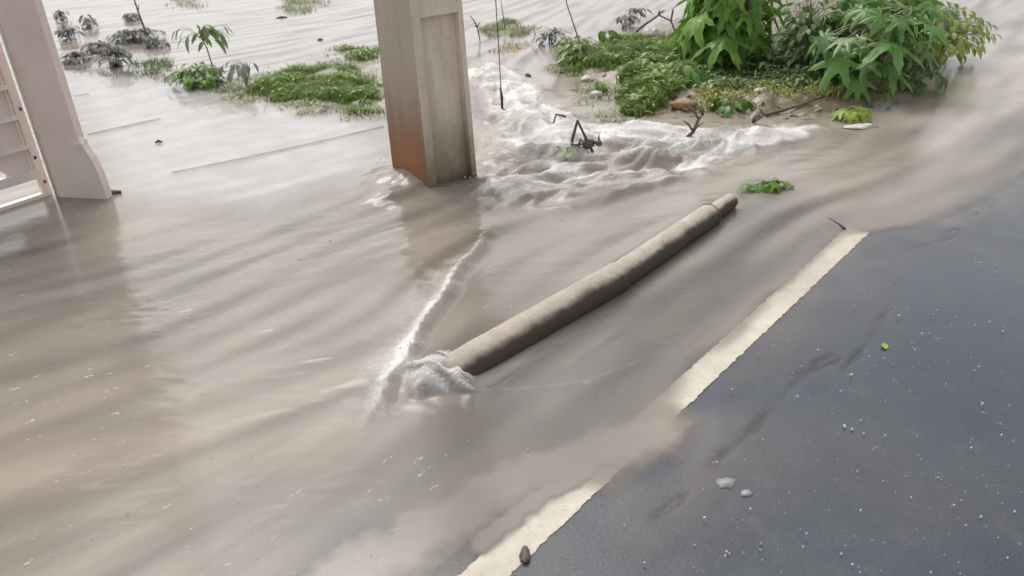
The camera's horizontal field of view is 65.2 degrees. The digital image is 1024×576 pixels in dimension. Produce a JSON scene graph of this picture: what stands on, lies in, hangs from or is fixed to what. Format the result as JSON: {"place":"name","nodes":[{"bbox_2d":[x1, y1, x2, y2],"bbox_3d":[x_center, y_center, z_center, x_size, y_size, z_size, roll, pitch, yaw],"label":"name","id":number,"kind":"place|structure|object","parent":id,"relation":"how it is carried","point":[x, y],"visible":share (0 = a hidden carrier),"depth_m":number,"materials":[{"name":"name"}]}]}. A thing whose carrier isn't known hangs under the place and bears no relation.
{"place":"outdoors","nodes":[
{"label":"outdoors","id":0,"kind":"place"},
{"bbox_2d":[66,70,229,90],"bbox_3d":[-3.346,-1.933,7.425,2.794,0.038,0.539,14,32,29],"label":"turf hummock","id":1,"kind":"object","parent":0,"point":[100,71],"visible":0.15,"depth_m":7.88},
{"bbox_2d":[94,43,132,68],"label":"silted weed","id":2,"kind":"object","parent":1,"relation":"on","point":[109,54],"visible":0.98,"depth_m":7.88,"materials":[{"name":"grey plant"}]},
{"bbox_2d":[74,69,236,93],"bbox_3d":[-3.274,-1.939,7.370,2.362,0.051,0.330,14,33,30],"label":"grass patch","id":3,"kind":"object","parent":1,"relation":"on","point":[164,74],"visible":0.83,"depth_m":7.26,"materials":[{"name":"green plant"}]},
{"bbox_2d":[164,62,228,90],"bbox_3d":[-2.753,-1.845,6.997,0.559,0.247,0.414,-3,28,0],"label":"bush","id":4,"kind":"object","parent":1,"relation":"on","point":[189,82],"visible":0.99,"depth_m":6.91,"materials":[{"name":"green plant"}]},
{"bbox_2d":[142,62,172,75],"bbox_3d":[-3.522,-2.149,7.831,0.880,0.054,0.920,-3,28,0],"label":"turf hummock","id":5,"kind":"object","parent":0,"point":[162,70],"visible":0.16,"depth_m":7.84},
{"bbox_2d":[126,55,176,75],"bbox_3d":[-3.542,-2.195,7.825,0.477,0.101,0.749,-14,30,-19],"label":"grass patch","id":6,"kind":"object","parent":5,"relation":"on","point":[152,61],"visible":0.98,"depth_m":7.86,"materials":[{"name":"green plant"}]},
{"bbox_2d":[168,0,197,6],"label":"turf hummock","id":7,"kind":"object","parent":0,"point":[183,2],"visible":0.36,"depth_m":11.85,"materials":[{"name":"green plant"}]},
{"bbox_2d":[165,0,208,6],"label":"grass patch","id":8,"kind":"object","parent":7,"relation":"on","point":[181,4],"visible":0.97,"depth_m":11.62,"materials":[{"name":"plant"}]},
{"bbox_2d":[64,70,384,203],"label":"pavement","id":9,"kind":"structure","parent":0,"point":[188,129],"depth_m":5.53,"materials":[{"name":"concrete"}]},
{"bbox_2d":[74,93,382,172],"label":"pavement joints","id":10,"kind":"object","parent":9,"relation":"attached to","point":[234,159],"visible":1,"depth_m":5.40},
{"bbox_2d":[282,0,323,12],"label":"turf hummock","id":11,"kind":"object","parent":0,"point":[297,7],"visible":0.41,"depth_m":10.93,"materials":[{"name":"green plant"}]},
{"bbox_2d":[275,0,329,13],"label":"grass patch","id":12,"kind":"object","parent":11,"relation":"on","point":[294,8],"visible":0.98,"depth_m":10.93,"materials":[{"name":"green plant"}]},
{"bbox_2d":[232,68,378,108],"bbox_3d":[-1.652,-1.701,6.768,1.680,0.074,1.960,-3,28,0],"label":"turf hummock","id":13,"kind":"object","parent":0,"point":[332,72],"visible":0.14,"depth_m":6.30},
{"bbox_2d":[178,56,386,121],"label":"trailing grass","id":14,"kind":"structure","parent":13,"relation":"on","point":[255,75],"depth_m":6.55,"materials":[{"name":"green plant"}]},
{"bbox_2d":[237,60,384,113],"bbox_3d":[-1.478,-1.749,6.731,1.924,0.135,1.258,16,34,32],"label":"grass patch","id":15,"kind":"object","parent":13,"relation":"on","point":[292,82],"visible":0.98,"depth_m":6.60,"materials":[{"name":"green plant"}]},
{"bbox_2d":[341,50,374,58],"bbox_3d":[-1.551,-2.303,7.902,0.840,0.059,0.800,-3,28,0],"label":"turf hummock","id":16,"kind":"object","parent":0,"point":[343,53],"visible":0.16,"depth_m":7.92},
{"bbox_2d":[324,43,378,60],"bbox_3d":[-1.547,-2.375,7.956,0.562,0.099,0.874,-24,34,-33],"label":"grass patch","id":17,"kind":"object","parent":16,"relation":"on","point":[361,52],"visible":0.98,"depth_m":7.78,"materials":[{"name":"green plant"}]},
{"bbox_2d":[491,23,522,33],"bbox_3d":[-0.091,-2.809,8.693,0.800,0.060,1.080,-3,28,0],"label":"turf hummock","id":18,"kind":"object","parent":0,"point":[502,32],"visible":0.24,"depth_m":8.53,"materials":[{"name":"plant"}]},
{"bbox_2d":[472,16,536,36],"bbox_3d":[-0.065,-2.845,8.669,0.683,0.102,1.028,-12,29,-17],"label":"grass patch","id":19,"kind":"object","parent":18,"relation":"on","point":[489,30],"visible":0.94,"depth_m":8.60,"materials":[{"name":"plant"}]},
{"bbox_2d":[495,44,518,51],"bbox_3d":[-0.045,-2.336,7.811,0.560,0.051,0.880,-3,28,0],"label":"turf hummock","id":20,"kind":"object","parent":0,"point":[515,49],"visible":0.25,"depth_m":7.79,"materials":[{"name":"beige soil"}]},
{"bbox_2d":[483,39,532,52],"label":"grass patch","id":21,"kind":"object","parent":20,"relation":"on","point":[516,44],"visible":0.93,"depth_m":7.77,"materials":[{"name":"plant"}]},
{"bbox_2d":[0,0,1023,575],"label":"flood water","id":22,"kind":"structure","parent":0,"point":[338,394],"depth_m":3.39,"materials":[{"name":"brown liquid"}]},
{"bbox_2d":[51,10,68,20],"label":"silted weed","id":23,"kind":"object","parent":22,"relation":"on","point":[61,15],"visible":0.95,"depth_m":10.93,"materials":[{"name":"grey plant"}]},
{"bbox_2d":[54,23,84,40],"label":"silted weed","id":24,"kind":"object","parent":22,"relation":"on","point":[62,33],"visible":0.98,"depth_m":9.46,"materials":[{"name":"grey plant"}]},
{"bbox_2d":[60,51,90,65],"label":"silted weed","id":25,"kind":"object","parent":22,"relation":"on","point":[74,58],"visible":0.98,"depth_m":8.21,"materials":[{"name":"grey plant"}]},
{"bbox_2d":[79,14,98,28],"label":"silted weed","id":26,"kind":"object","parent":22,"relation":"on","point":[88,23],"visible":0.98,"depth_m":10.19,"materials":[{"name":"grey plant"}]},
{"bbox_2d":[80,40,112,54],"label":"silted weed","id":27,"kind":"object","parent":22,"relation":"on","point":[91,48],"visible":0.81,"depth_m":8.61,"materials":[{"name":"grey plant"}]},
{"bbox_2d":[111,190,121,194],"bbox_3d":[-2.334,-0.559,4.668,0.099,0.033,0.037,-3,28,0],"label":"floating stick","id":28,"kind":"object","parent":22,"relation":"on","point":[116,192],"visible":0.69,"depth_m":4.67,"materials":[{"name":"brown wood"}]},
{"bbox_2d":[122,13,139,21],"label":"silted weed","id":29,"kind":"object","parent":22,"relation":"on","point":[127,17],"visible":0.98,"depth_m":10.54,"materials":[{"name":"grey plant"}]},
{"bbox_2d":[103,28,166,45],"bbox_3d":[-4.330,-2.877,9.181,0.694,0.199,0.533,-3,28,0],"label":"silted weed","id":30,"kind":"object","parent":22,"relation":"on","point":[138,35],"visible":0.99,"depth_m":9.08,"materials":[{"name":"grey plant"}]},
{"bbox_2d":[134,0,146,31],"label":"bare stem","id":31,"kind":"object","parent":22,"relation":"on","point":[137,8],"visible":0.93,"depth_m":9.53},
{"bbox_2d":[142,38,170,48],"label":"silted weed","id":32,"kind":"object","parent":22,"relation":"on","point":[154,42],"visible":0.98,"depth_m":8.71,"materials":[{"name":"grey plant"}]},
{"bbox_2d":[172,24,234,65],"bbox_3d":[-2.868,-2.233,7.503,0.572,0.465,0.301,-3,28,0],"label":"sapling","id":33,"kind":"object","parent":22,"relation":"on","point":[204,32],"visible":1,"depth_m":7.42,"materials":[{"name":"green plant"}]},
{"bbox_2d":[216,60,258,88],"bbox_3d":[-2.349,-1.782,6.786,0.379,0.293,0.206,12,32,26],"label":"plant","id":34,"kind":"object","parent":22,"relation":"on","point":[243,71],"visible":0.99,"depth_m":6.73,"materials":[{"name":"grey plant"}]},
{"bbox_2d":[1,194,561,574],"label":"foam flecks","id":35,"kind":"object","parent":22,"relation":"on","point":[228,564],"visible":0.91,"depth_m":2.42,"materials":[{"name":"white liquid"}]},
{"bbox_2d":[470,16,480,40],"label":"floating twig","id":36,"kind":"object","parent":22,"relation":"on","point":[476,25],"visible":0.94,"depth_m":8.09,"materials":[{"name":"wood"}]},
{"bbox_2d":[532,26,571,46],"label":"silted weed","id":37,"kind":"object","parent":22,"relation":"on","point":[545,38],"visible":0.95,"depth_m":7.79,"materials":[{"name":"grey plant"}]},
{"bbox_2d":[380,60,728,381],"bbox_3d":[0.261,-0.784,4.532,2.161,0.252,4.228,-3,28,0],"label":"water spray","id":38,"kind":"object","parent":22,"relation":"on","point":[519,191],"visible":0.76,"depth_m":4.72,"materials":[{"name":"white liquid"}]},
{"bbox_2d":[552,113,565,123],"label":"snagged twig","id":39,"kind":"object","parent":22,"relation":"on","point":[564,116],"visible":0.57,"depth_m":5.09,"materials":[{"name":"wood"}]},
{"bbox_2d":[553,142,579,161],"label":"floating leaves","id":40,"kind":"object","parent":22,"relation":"on","point":[567,152],"visible":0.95,"depth_m":4.70,"materials":[{"name":"green plant"}]},
{"bbox_2d":[566,0,579,41],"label":"bare stem","id":41,"kind":"object","parent":22,"relation":"on","point":[572,19],"visible":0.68,"depth_m":7.54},
{"bbox_2d":[570,119,602,152],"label":"snagged branch","id":42,"kind":"object","parent":22,"relation":"in","point":[586,143],"visible":0.98,"depth_m":4.80,"materials":[{"name":"black plant"}]},
{"bbox_2d":[441,194,737,375],"bbox_3d":[0.456,-0.049,3.408,0.189,0.178,1.970,22,37,39],"label":"fallen post","id":43,"kind":"object","parent":22,"relation":"on","point":[510,337],"visible":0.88,"depth_m":3.16,"materials":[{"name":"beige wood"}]},
{"bbox_2d":[612,14,639,28],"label":"sprig","id":44,"kind":"object","parent":22,"relation":"on","point":[625,19],"visible":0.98,"depth_m":8.28,"materials":[{"name":"grey plant"}]},
{"bbox_2d":[622,7,652,21],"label":"sprig","id":45,"kind":"object","parent":22,"relation":"on","point":[636,11],"visible":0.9,"depth_m":8.61,"materials":[{"name":"grey plant"}]},
{"bbox_2d":[683,106,703,136],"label":"snagged twig","id":46,"kind":"object","parent":22,"relation":"on","point":[694,128],"visible":0.97,"depth_m":5.02,"materials":[{"name":"brown wood"}]},
{"bbox_2d":[741,107,764,124],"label":"snagged twig","id":47,"kind":"object","parent":22,"relation":"on","point":[755,119],"visible":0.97,"depth_m":5.15,"materials":[{"name":"brown wood"}]},
{"bbox_2d":[736,177,794,193],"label":"floating leaves","id":48,"kind":"object","parent":22,"relation":"on","point":[769,186],"visible":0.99,"depth_m":4.20,"materials":[{"name":"green plant"}]},
{"bbox_2d":[774,127,795,129],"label":"stone","id":49,"kind":"object","parent":22,"relation":"on","point":[788,128],"visible":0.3,"depth_m":5.07,"materials":[{"name":"grey stone"}]},
{"bbox_2d":[828,217,845,229],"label":"floating twig","id":50,"kind":"object","parent":22,"relation":"on","point":[841,226],"visible":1,"depth_m":3.76,"materials":[{"name":"wood"}]},
{"bbox_2d":[829,104,871,124],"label":"lime leaf clump","id":51,"kind":"object","parent":22,"relation":"on","point":[858,114],"visible":1,"depth_m":5.14,"materials":[{"name":"green plant"}]},
{"bbox_2d":[427,151,1023,575],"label":"road","id":52,"kind":"structure","parent":0,"point":[931,279],"depth_m":2.42,"materials":[{"name":"grey asphalt"}]},
{"bbox_2d":[519,545,529,563],"bbox_3d":[0.033,0.697,2.088,0.030,0.022,0.064,-3,28,0],"label":"dark clod","id":53,"kind":"object","parent":52,"relation":"on","point":[524,555],"visible":1,"depth_m":2.08,"materials":[{"name":"stone"}]},
{"bbox_2d":[457,232,868,575],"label":"painted edge line","id":54,"kind":"object","parent":52,"relation":"on","point":[533,532],"visible":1,"depth_m":2.74,"materials":[{"name":"paint"}]},
{"bbox_2d":[715,477,735,488],"bbox_3d":[0.614,0.558,2.289,0.059,0.005,0.046,-3,28,0],"label":"pale scrap","id":55,"kind":"object","parent":52,"relation":"on","point":[727,482],"visible":1,"depth_m":2.29,"materials":[{"name":"white"}]},
{"bbox_2d":[741,490,752,496],"bbox_3d":[0.660,0.577,2.250,0.034,0.005,0.025,-3,28,0],"label":"pale scrap","id":56,"kind":"object","parent":52,"relation":"on","point":[747,493],"visible":1,"depth_m":2.25,"materials":[{"name":"white paper"}]},
{"bbox_2d":[527,193,1022,574],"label":"rain splashes","id":57,"kind":"object","parent":52,"relation":"on","point":[851,429],"visible":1,"depth_m":2.36,"materials":[{"name":"white liquid"}]},
{"bbox_2d":[567,0,963,116],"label":"mud bank","id":58,"kind":"structure","parent":0,"point":[774,101],"depth_m":5.61,"materials":[{"name":"brown soil"}]},
{"bbox_2d":[553,35,599,65],"bbox_3d":[0.573,-2.049,6.966,0.440,0.296,0.434,-3,28,0],"label":"rounded shrub","id":59,"kind":"object","parent":58,"relation":"on","point":[573,47],"visible":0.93,"depth_m":6.86,"materials":[{"name":"green plant"}]},
{"bbox_2d":[580,75,594,81],"bbox_3d":[0.614,-1.698,6.490,0.124,0.056,0.094,-3,28,0],"label":"stone","id":60,"kind":"object","parent":58,"relation":"on","point":[584,78],"visible":0.91,"depth_m":6.46,"materials":[{"name":"beige stone"}]},
{"bbox_2d":[591,91,602,97],"bbox_3d":[0.642,-1.456,6.028,0.101,0.069,0.078,-3,28,0],"label":"stone","id":61,"kind":"object","parent":58,"relation":"on","point":[599,94],"visible":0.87,"depth_m":6.00,"materials":[{"name":"grey stone"}]},
{"bbox_2d":[537,62,671,124],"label":"trailing grass","id":62,"kind":"structure","parent":58,"relation":"on","point":[557,68],"depth_m":6.00,"materials":[{"name":"green plant"}]},
{"bbox_2d":[598,27,617,41],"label":"umbrella seedling","id":63,"kind":"object","parent":58,"relation":"on","point":[601,34],"visible":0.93,"depth_m":7.24,"materials":[{"name":"green plant"}]},
{"bbox_2d":[559,29,688,73],"bbox_3d":[0.993,-2.083,7.005,1.240,0.215,1.237,-3,28,0],"label":"grass patch","id":64,"kind":"object","parent":58,"relation":"on","point":[621,48],"visible":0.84,"depth_m":6.79,"materials":[{"name":"green plant"}]},
{"bbox_2d":[628,94,642,101],"bbox_3d":[0.920,-1.342,5.714,0.178,0.090,0.170,-25,35,-35],"label":"stone","id":65,"kind":"object","parent":58,"relation":"on","point":[635,95],"visible":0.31,"depth_m":5.68,"materials":[{"name":"grey stone"}]},
{"bbox_2d":[589,52,698,117],"bbox_3d":[0.978,-1.552,6.009,0.887,0.215,1.272,22,37,38],"label":"grass patch","id":66,"kind":"object","parent":58,"relation":"on","point":[650,79],"visible":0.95,"depth_m":5.87,"materials":[{"name":"green plant"}]},
{"bbox_2d":[643,27,662,36],"bbox_3d":[1.343,-2.420,7.627,0.218,0.122,0.152,-3,28,0],"label":"stone","id":67,"kind":"object","parent":58,"relation":"on","point":[655,31],"visible":0.56,"depth_m":7.58,"materials":[{"name":"grey stone"}]},
{"bbox_2d":[633,9,676,33],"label":"dead vine","id":68,"kind":"object","parent":58,"relation":"on","point":[649,21],"visible":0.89,"depth_m":7.48,"materials":[{"name":"grey plant"}]},
{"bbox_2d":[669,98,697,109],"bbox_3d":[1.195,-1.285,5.592,0.205,0.078,0.136,5,29,15],"label":"clay clod","id":69,"kind":"object","parent":58,"relation":"on","point":[681,103],"visible":0.94,"depth_m":5.55,"materials":[{"name":"brown soil"}]},
{"bbox_2d":[668,64,705,88],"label":"dark seedling","id":70,"kind":"object","parent":58,"relation":"on","point":[688,72],"visible":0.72,"depth_m":5.84,"materials":[{"name":"green plant"}]},
{"bbox_2d":[666,0,738,65],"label":"papaya plant","id":71,"kind":"object","parent":58,"relation":"on","point":[691,10],"visible":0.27,"depth_m":6.36,"materials":[{"name":"green plant"}]},
{"bbox_2d":[709,95,756,117],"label":"creeping weed","id":72,"kind":"object","parent":58,"relation":"on","point":[727,110],"visible":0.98,"depth_m":5.45,"materials":[{"name":"green plant"}]},
{"bbox_2d":[679,0,798,70],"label":"papaya plant","id":73,"kind":"object","parent":58,"relation":"on","point":[730,31],"visible":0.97,"depth_m":6.12,"materials":[{"name":"green plant"}]},
{"bbox_2d":[597,58,905,118],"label":"leaf litter","id":74,"kind":"object","parent":58,"relation":"on","point":[761,101],"visible":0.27,"depth_m":5.49,"materials":[{"name":"plant"}]},
{"bbox_2d":[754,87,767,92],"bbox_3d":[1.757,-1.394,5.651,0.110,0.044,0.060,-3,28,0],"label":"stone","id":75,"kind":"object","parent":58,"relation":"on","point":[757,89],"visible":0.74,"depth_m":5.63,"materials":[{"name":"grey stone"}]},
{"bbox_2d":[683,58,839,91],"bbox_3d":[1.877,-1.641,6.022,1.199,0.146,0.943,-3,28,0],"label":"grass patch","id":76,"kind":"object","parent":58,"relation":"on","point":[789,73],"visible":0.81,"depth_m":5.84,"materials":[{"name":"green plant"}]},
{"bbox_2d":[765,94,827,116],"bbox_3d":[1.947,-1.244,5.447,0.545,0.068,0.028,-15,30,-21],"label":"buried branch","id":77,"kind":"object","parent":58,"relation":"on","point":[781,110],"visible":0.97,"depth_m":5.41,"materials":[{"name":"brown plant"}]},
{"bbox_2d":[691,70,913,114],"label":"bank grass","id":78,"kind":"structure","parent":58,"relation":"on","point":[812,85],"depth_m":5.63,"materials":[{"name":"green plant"}]},
{"bbox_2d":[766,0,860,69],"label":"leafy shrub","id":79,"kind":"object","parent":58,"relation":"on","point":[806,26],"visible":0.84,"depth_m":5.88,"materials":[{"name":"green plant"}]},
{"bbox_2d":[778,16,862,62],"bbox_3d":[2.450,-1.932,6.321,0.670,0.489,0.699,12,32,27],"label":"papaya plant","id":80,"kind":"object","parent":58,"relation":"on","point":[787,40],"visible":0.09,"depth_m":6.21,"materials":[{"name":"green plant"}]},
{"bbox_2d":[701,1,966,80],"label":"grass patch","id":81,"kind":"object","parent":58,"relation":"on","point":[909,67],"visible":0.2,"depth_m":6.16,"materials":[{"name":"green plant"}]},
{"bbox_2d":[804,0,952,102],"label":"castor plant","id":82,"kind":"object","parent":58,"relation":"on","point":[890,23],"visible":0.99,"depth_m":5.45,"materials":[{"name":"green plant"}]},
{"bbox_2d":[823,0,947,65],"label":"castor plant","id":83,"kind":"object","parent":58,"relation":"on","point":[914,3],"visible":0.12,"depth_m":5.75,"materials":[{"name":"green plant"}]},
{"bbox_2d":[897,68,947,94],"bbox_3d":[2.901,-1.435,5.636,0.340,0.246,0.241,5,29,16],"label":"drooping weed","id":84,"kind":"object","parent":58,"relation":"on","point":[915,82],"visible":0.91,"depth_m":5.63,"materials":[{"name":"green plant"}]},
{"bbox_2d":[881,8,1001,66],"bbox_3d":[3.364,-1.982,6.323,0.900,0.445,0.777,-3,28,0],"label":"yellow green bush","id":85,"kind":"object","parent":58,"relation":"on","point":[962,45],"visible":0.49,"depth_m":6.12,"materials":[{"name":"green plant"}]},
{"bbox_2d":[842,123,878,129],"bbox_3d":[2.209,-1.021,5.072,0.240,0.041,0.120,-3,28,0],"label":"stone","id":86,"kind":"object","parent":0,"point":[859,126],"visible":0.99,"depth_m":5.05,"materials":[{"name":"grey stone"}]},
{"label":"ground","id":87,"kind":"structure","parent":0,"visible":0},
{"bbox_2d":[0,0,112,198],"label":"gate post","id":88,"kind":"object","parent":87,"relation":"on","point":[73,166],"visible":0.76,"depth_m":4.39,"materials":[{"name":"beige paint"}]},
{"bbox_2d":[0,42,51,211],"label":"metal gate","id":89,"kind":"structure","parent":88,"relation":"attached to","point":[17,167],"depth_m":4.53,"materials":[{"name":"white metal"}]},
{"bbox_2d":[373,0,476,187],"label":"concrete utility pole","id":90,"kind":"object","parent":87,"relation":"on","point":[423,57],"visible":0.73,"depth_m":4.30,"materials":[{"name":"grey concrete"}]},
{"bbox_2d":[495,0,504,110],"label":"hanging cable","id":91,"kind":"object","parent":90,"relation":"hanging from","point":[501,95],"visible":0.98,"depth_m":5.11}
]}

